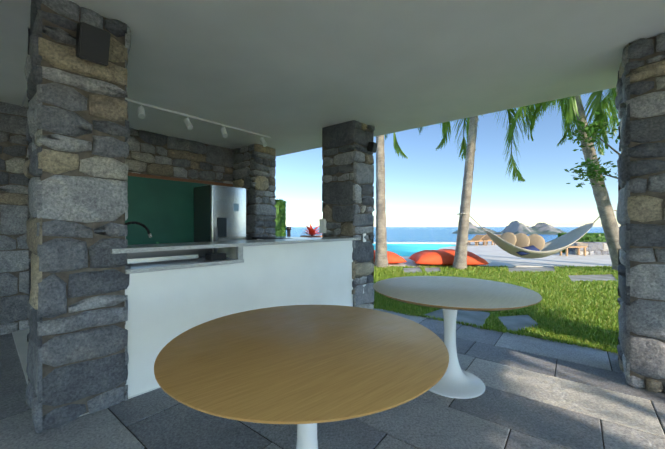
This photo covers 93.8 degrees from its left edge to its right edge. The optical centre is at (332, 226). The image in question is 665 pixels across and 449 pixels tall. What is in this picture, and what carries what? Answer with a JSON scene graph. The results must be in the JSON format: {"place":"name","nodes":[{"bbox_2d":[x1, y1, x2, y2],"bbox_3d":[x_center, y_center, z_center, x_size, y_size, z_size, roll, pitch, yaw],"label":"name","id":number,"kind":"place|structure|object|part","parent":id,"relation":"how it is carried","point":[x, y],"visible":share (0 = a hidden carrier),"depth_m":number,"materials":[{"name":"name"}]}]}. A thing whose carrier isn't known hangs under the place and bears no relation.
{"place":"outdoors","nodes":[
{"label":"outdoors","id":0,"kind":"place"},
{"bbox_2d":[21,89,26,106],"bbox_3d":[-3.193,-1.394,3.250,1.130,0.016,0.016,0,0,41],"label":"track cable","id":1,"kind":"object","parent":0,"point":[24,98],"visible":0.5,"depth_m":3.40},
{"bbox_2d":[12,329,159,416],"bbox_3d":[-1.555,1.220,4.024,2.600,0.016,3.490,0,0,41],"label":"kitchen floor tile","id":2,"kind":"object","parent":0,"point":[20,340],"visible":0.07,"depth_m":3.08,"materials":[{"name":"grey tile"}]},
{"bbox_2d":[23,0,130,432],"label":"pillar stones","id":3,"kind":"object","parent":2,"relation":"on","point":[75,199],"visible":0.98,"depth_m":1.97,"materials":[{"name":"grey stone"}]},
{"bbox_2d":[75,22,110,65],"bbox_3d":[-1.514,-1.142,1.965,0.189,0.225,0.150,0,0,41],"label":"speaker","id":4,"kind":"object","parent":3,"relation":"attached to","point":[93,44],"visible":0.96,"depth_m":1.92},
{"bbox_2d":[0,0,664,156],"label":"roof slab","id":5,"kind":"structure","parent":3,"relation":"on","point":[290,76],"depth_m":2.60,"materials":[{"name":"paint"}]},
{"bbox_2d":[125,98,270,146],"bbox_3d":[-1.869,-1.310,3.882,0.129,0.184,2.700,0,0,41],"label":"track light","id":6,"kind":"object","parent":5,"relation":"attached to","point":[141,115],"visible":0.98,"depth_m":3.92,"materials":[{"name":"white metal"}]},
{"bbox_2d":[33,3,124,417],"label":"pillar","id":7,"kind":"structure","parent":2,"relation":"on","point":[64,277],"depth_m":2.00,"materials":[{"name":"stone"}]},
{"bbox_2d":[125,263,235,396],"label":"counter wall","id":8,"kind":"structure","parent":2,"relation":"on","point":[165,307],"depth_m":2.39,"materials":[{"name":"white paint"}]},
{"bbox_2d":[125,257,243,273],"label":"countertop","id":9,"kind":"structure","parent":8,"relation":"on","point":[165,265],"depth_m":2.52,"materials":[{"name":"white stone"}]},
{"bbox_2d":[127,254,198,263],"bbox_3d":[-1.406,0.271,2.584,0.030,0.035,0.590,0,0,41],"label":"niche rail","id":10,"kind":"object","parent":9,"relation":"on","point":[156,259],"visible":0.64,"depth_m":2.56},
{"bbox_2d":[127,248,212,258],"bbox_3d":[-1.505,0.243,2.812,0.020,0.120,0.880,0,0,41],"label":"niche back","id":11,"kind":"object","parent":9,"relation":"attached to","point":[201,252],"visible":0.21,"depth_m":2.83,"materials":[{"name":"silver metal"}]},
{"bbox_2d":[205,253,225,259],"bbox_3d":[-1.060,0.275,2.832,0.120,0.053,0.140,0,0,41],"label":"niche box","id":12,"kind":"object","parent":9,"relation":"on","point":[214,256],"visible":1,"depth_m":2.79,"materials":[{"name":"black"}]},
{"bbox_2d":[194,185,245,255],"bbox_3d":[-1.832,0.288,5.103,0.634,1.840,0.600,0,0,41],"label":"fridge","id":13,"kind":"object","parent":2,"relation":"on","point":[219,213],"visible":0.35,"depth_m":4.88,"materials":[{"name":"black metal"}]},
{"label":"fridge door","id":14,"kind":"part","parent":13,"relation":"part of","materials":[{"name":"silver metal"}]},
{"bbox_2d":[232,144,275,239],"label":"pillar stones","id":15,"kind":"object","parent":2,"relation":"on","point":[260,183],"visible":0.48,"depth_m":5.43,"materials":[{"name":"grey stone"}]},
{"bbox_2d":[234,150,274,235],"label":"pillar","id":16,"kind":"structure","parent":2,"relation":"on","point":[255,189],"depth_m":5.47,"materials":[{"name":"stone"}]},
{"bbox_2d":[229,240,352,312],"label":"counter wall","id":17,"kind":"structure","parent":2,"relation":"on","point":[314,273],"depth_m":3.37,"materials":[{"name":"white paint"}]},
{"bbox_2d":[111,237,360,253],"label":"countertop","id":18,"kind":"structure","parent":17,"relation":"on","point":[167,247],"depth_m":2.74,"materials":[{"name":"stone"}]},
{"bbox_2d":[229,246,242,259],"bbox_3d":[-0.897,0.243,2.895,0.160,0.120,0.050,0,0,42],"label":"niche jamb","id":19,"kind":"object","parent":17,"relation":"attached to","point":[239,253],"visible":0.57,"depth_m":2.84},
{"bbox_2d":[322,120,374,309],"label":"pillar stones","id":20,"kind":"object","parent":2,"relation":"on","point":[345,193],"visible":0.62,"depth_m":4.24,"materials":[{"name":"grey stone"}]},
{"bbox_2d":[319,219,325,232],"bbox_3d":[-0.136,-0.002,4.404,0.090,0.200,0.050,0,0,38],"label":"switch box","id":21,"kind":"object","parent":20,"relation":"attached to","point":[322,225],"visible":0.93,"depth_m":4.38,"materials":[{"name":"white plastic"}]},
{"bbox_2d":[367,142,376,152],"bbox_3d":[0.535,-1.082,4.286,0.143,0.145,0.100,0,0,38],"label":"speaker","id":22,"kind":"object","parent":20,"relation":"attached to","point":[372,147],"visible":0.9,"depth_m":4.24},
{"bbox_2d":[324,124,372,303],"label":"pillar","id":23,"kind":"structure","parent":2,"relation":"on","point":[338,174],"depth_m":4.29,"materials":[{"name":"stone"}]},
{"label":"wall","id":24,"kind":"structure","parent":2,"relation":"on"},
{"bbox_2d":[252,236,316,239],"bbox_3d":[-0.625,0.201,5.002,1.474,0.035,0.500,0,0,38],"label":"counter top","id":25,"kind":"object","parent":24,"relation":"on","point":[273,237],"visible":0.36,"depth_m":5.01,"materials":[{"name":"stone"}]},
{"bbox_2d":[300,224,322,236],"bbox_3d":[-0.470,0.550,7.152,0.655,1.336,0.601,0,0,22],"label":"plant","id":26,"kind":"object","parent":25,"relation":"on","point":[312,232],"visible":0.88,"depth_m":7.08,"materials":[{"name":"plant"}]},
{"bbox_2d":[125,221,151,237],"bbox_3d":[-1.767,0.148,2.763,0.044,0.380,0.304,0,0,40],"label":"faucet","id":27,"kind":"object","parent":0,"point":[143,225],"visible":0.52,"depth_m":2.80,"materials":[{"name":"black metal"}]},
{"bbox_2d":[0,308,664,448],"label":"patio paving","id":28,"kind":"structure","parent":0,"point":[529,399],"depth_m":1.99,"materials":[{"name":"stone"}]},
{"bbox_2d":[0,102,233,334],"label":"kitchen wall","id":29,"kind":"structure","parent":28,"relation":"on","point":[152,153],"depth_m":3.63,"materials":[{"name":"stone"}]},
{"bbox_2d":[125,176,220,244],"bbox_3d":[-2.536,-0.187,4.839,0.050,1.050,2.150,0,0,41],"label":"green panel","id":30,"kind":"object","parent":29,"relation":"attached to","point":[162,210],"visible":0.29,"depth_m":4.72,"materials":[{"name":"green paint"}]},
{"bbox_2d":[128,172,232,186],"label":"panel trim","id":31,"kind":"structure","parent":29,"relation":"attached to","point":[174,179],"depth_m":4.89,"materials":[{"name":"brown wood"}]},
{"bbox_2d":[154,305,448,448],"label":"table","id":32,"kind":"object","parent":28,"relation":"on","point":[306,369],"visible":1,"depth_m":1.10,"materials":[{"name":"brown wood"}]},
{"bbox_2d":[373,276,541,398],"bbox_3d":[0.923,0.852,2.445,1.200,0.732,1.200,0,0,1],"label":"table","id":33,"kind":"object","parent":28,"relation":"on","point":[450,296],"visible":0.81,"depth_m":2.31,"materials":[{"name":"white paint"}]},
{"bbox_2d":[615,33,664,392],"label":"pillar stones","id":34,"kind":"object","parent":28,"relation":"on","point":[642,356],"visible":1,"depth_m":2.33,"materials":[{"name":"grey stone"}]},
{"bbox_2d":[621,36,664,392],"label":"pillar","id":35,"kind":"structure","parent":28,"relation":"on","point":[660,195],"depth_m":2.32,"materials":[{"name":"stone"}]},
{"bbox_2d":[291,228,472,241],"bbox_3d":[-1.802,0.678,22.586,23.920,1.080,0.030,0,0,1],"label":"fence","id":36,"kind":"object","parent":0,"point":[420,234],"visible":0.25,"depth_m":22.50,"materials":[{"name":"clear glass"}]},
{"bbox_2d":[373,244,455,255],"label":"pool water","id":37,"kind":"structure","parent":0,"point":[404,249],"depth_m":17.48,"materials":[{"name":"teal liquid"}]},
{"bbox_2d":[286,226,603,241],"bbox_3d":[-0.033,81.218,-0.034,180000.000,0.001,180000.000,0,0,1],"label":"sea","id":38,"kind":"structure","parent":0,"point":[593,229],"depth_m":10648.81,"materials":[{"name":"liquid"}]},
{"bbox_2d":[275,89,620,226],"label":"sky","id":39,"kind":"structure","parent":0,"point":[424,188],"materials":[{"name":"blue"}]},
{"bbox_2d":[452,222,496,233],"bbox_3d":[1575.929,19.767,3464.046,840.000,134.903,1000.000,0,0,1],"label":"island","id":40,"kind":"structure","parent":0,"point":[477,230],"depth_m":3360.70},
{"bbox_2d":[374,265,619,352],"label":"lawn","id":41,"kind":"structure","parent":0,"point":[537,310],"depth_m":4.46,"materials":[{"name":"green plant"}]},
{"bbox_2d":[275,199,286,236],"bbox_3d":[-4.490,0.062,14.012,4.749,2.558,1.217,0,0,1],"label":"hedge","id":42,"kind":"object","parent":41,"relation":"on","point":[280,220],"visible":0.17,"depth_m":13.51,"materials":[{"name":"green plant"}]},
{"bbox_2d":[286,227,290,236],"bbox_3d":[-1.121,0.618,7.978,0.140,1.200,0.140,0,0,1],"label":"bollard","id":43,"kind":"object","parent":41,"relation":"on","point":[288,229],"visible":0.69,"depth_m":7.94,"materials":[{"name":"black plastic"}]},
{"bbox_2d":[374,121,450,267],"bbox_3d":[1.627,-3.115,9.325,6.343,8.670,5.541,0,0,43],"label":"palm tree","id":44,"kind":"object","parent":41,"relation":"on","point":[381,258],"depth_m":9.23,"materials":[{"name":"beige plant"}]},
{"bbox_2d":[403,267,421,272],"bbox_3d":[2.217,1.239,8.707,0.517,0.018,1.344,0,0,12],"label":"path stone","id":45,"kind":"object","parent":41,"relation":"on","point":[412,269],"visible":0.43,"depth_m":8.83,"materials":[{"name":"grey stone"}]},
{"bbox_2d":[425,267,440,272],"bbox_3d":[2.804,1.239,8.753,0.441,0.018,1.281,0,0,16],"label":"path stone","id":46,"kind":"object","parent":41,"relation":"on","point":[434,269],"visible":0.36,"depth_m":8.83,"materials":[{"name":"grey stone"}]},
{"bbox_2d":[424,309,489,325],"bbox_3d":[1.638,1.239,4.163,0.796,0.018,1.185,0,0,41],"label":"path stone","id":47,"kind":"object","parent":41,"relation":"on","point":[478,318],"visible":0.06,"depth_m":4.29,"materials":[{"name":"grey stone"}]},
{"bbox_2d":[393,97,580,268],"bbox_3d":[4.590,-2.987,9.002,6.406,8.447,5.836,0,0,1],"label":"palm tree","id":48,"kind":"object","parent":41,"relation":"on","point":[460,256],"visible":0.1,"depth_m":8.82,"materials":[{"name":"beige plant"}]},
{"bbox_2d":[499,315,537,330],"bbox_3d":[2.376,1.239,3.955,0.437,0.018,0.903,0,0,17],"label":"path stone","id":49,"kind":"object","parent":41,"relation":"on","point":[514,323],"visible":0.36,"depth_m":3.97,"materials":[{"name":"grey stone"}]},
{"bbox_2d":[508,267,554,272],"bbox_3d":[5.711,1.239,9.005,1.185,0.018,2.391,0,0,34],"label":"path stone","id":50,"kind":"object","parent":41,"relation":"on","point":[524,269],"visible":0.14,"depth_m":8.83,"materials":[{"name":"grey stone"}]},
{"bbox_2d":[467,90,620,270],"bbox_3d":[6.381,-2.964,8.142,6.121,8.522,7.247,0,0,22],"label":"palm tree","id":51,"kind":"object","parent":41,"relation":"on","point":[609,223],"visible":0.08,"depth_m":8.40,"materials":[{"name":"beige plant"}]},
{"bbox_2d":[457,210,616,258],"bbox_3d":[5.669,0.236,8.709,4.209,1.340,1.170,0,0,1],"label":"hammock","id":52,"kind":"object","parent":51,"relation":"hanging from","point":[532,246],"visible":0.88,"depth_m":8.70,"materials":[{"name":"fabric"}]},
{"bbox_2d":[530,88,620,154],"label":"fronds","id":53,"kind":"object","parent":41,"relation":"on","point":[600,105],"visible":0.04,"depth_m":9.66,"materials":[{"name":"green plant"}]},
{"bbox_2d":[563,110,619,187],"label":"leaves","id":54,"kind":"object","parent":41,"relation":"on","point":[590,129],"visible":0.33,"depth_m":7.87,"materials":[{"name":"green plant"}]},
{"bbox_2d":[568,274,616,281],"bbox_3d":[6.184,1.239,7.372,2.037,0.018,0.876,0,0,-8],"label":"path stone","id":55,"kind":"object","parent":41,"relation":"on","point":[606,277],"visible":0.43,"depth_m":7.46,"materials":[{"name":"grey stone"}]},
{"bbox_2d":[388,242,611,266],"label":"deck paving","id":56,"kind":"structure","parent":0,"point":[493,255],"depth_m":11.25,"materials":[{"name":"stone"}]},
{"bbox_2d":[374,250,406,263],"bbox_3d":[1.322,0.987,10.203,1.870,0.438,1.375,0,0,-7],"label":"beanbag","id":57,"kind":"object","parent":56,"relation":"on","point":[393,257],"visible":0.27,"depth_m":9.67,"materials":[{"name":"orange fabric"}]},
{"bbox_2d":[373,242,455,243],"bbox_3d":[-2.561,1.168,21.643,22.500,0.100,0.700,0,0,1],"label":"deck coping","id":58,"kind":"object","parent":56,"relation":"on","point":[419,243],"visible":0.14,"depth_m":21.24,"materials":[{"name":"stone"}]},
{"bbox_2d":[408,249,488,264],"bbox_3d":[3.589,0.972,9.880,2.145,0.469,1.485,0,0,5],"label":"beanbag","id":59,"kind":"object","parent":56,"relation":"on","point":[436,257],"visible":0.92,"depth_m":9.28,"materials":[{"name":"orange fabric"}]},
{"bbox_2d":[468,235,485,245],"bbox_3d":[8.679,0.875,19.458,1.864,0.662,0.620,0,0,-27],"label":"lounger","id":60,"kind":"object","parent":56,"relation":"on","point":[478,237],"visible":0.67,"depth_m":19.60,"materials":[{"name":"brown wood"}]},
{"bbox_2d":[468,234,492,245],"bbox_3d":[9.402,0.875,19.801,1.864,0.662,0.620,0,0,-27],"label":"lounger","id":61,"kind":"object","parent":56,"relation":"on","point":[486,237],"visible":0.52,"depth_m":19.84,"materials":[{"name":"brown wood"}]},
{"bbox_2d":[476,234,501,244],"bbox_3d":[10.126,0.875,20.143,1.864,0.662,0.620,0,0,-27],"label":"lounger","id":62,"kind":"object","parent":56,"relation":"on","point":[498,235],"visible":0.23,"depth_m":20.01,"materials":[{"name":"brown wood"}]},
{"bbox_2d":[560,246,586,255],"bbox_3d":[9.849,1.014,12.766,0.950,0.385,0.380,0,0,-7],"label":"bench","id":63,"kind":"object","parent":56,"relation":"on","point":[578,250],"visible":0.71,"depth_m":12.63,"materials":[{"name":"brown wood"}]},
{"bbox_2d":[569,242,609,254],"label":"garden wall","id":64,"kind":"structure","parent":56,"relation":"on","point":[596,248],"depth_m":13.09,"materials":[{"name":"stone"}]},
{"bbox_2d":[495,221,566,234],"bbox_3d":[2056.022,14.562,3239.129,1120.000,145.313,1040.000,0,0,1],"label":"island","id":65,"kind":"structure","parent":0,"point":[515,227],"depth_m":3140.62,"materials":[{"name":"grey stone"}]},
{"bbox_2d":[557,232,605,252],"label":"hedge wall","id":66,"kind":"structure","parent":0,"point":[586,234],"depth_m":13.60,"materials":[{"name":"green plant"}]}
]}

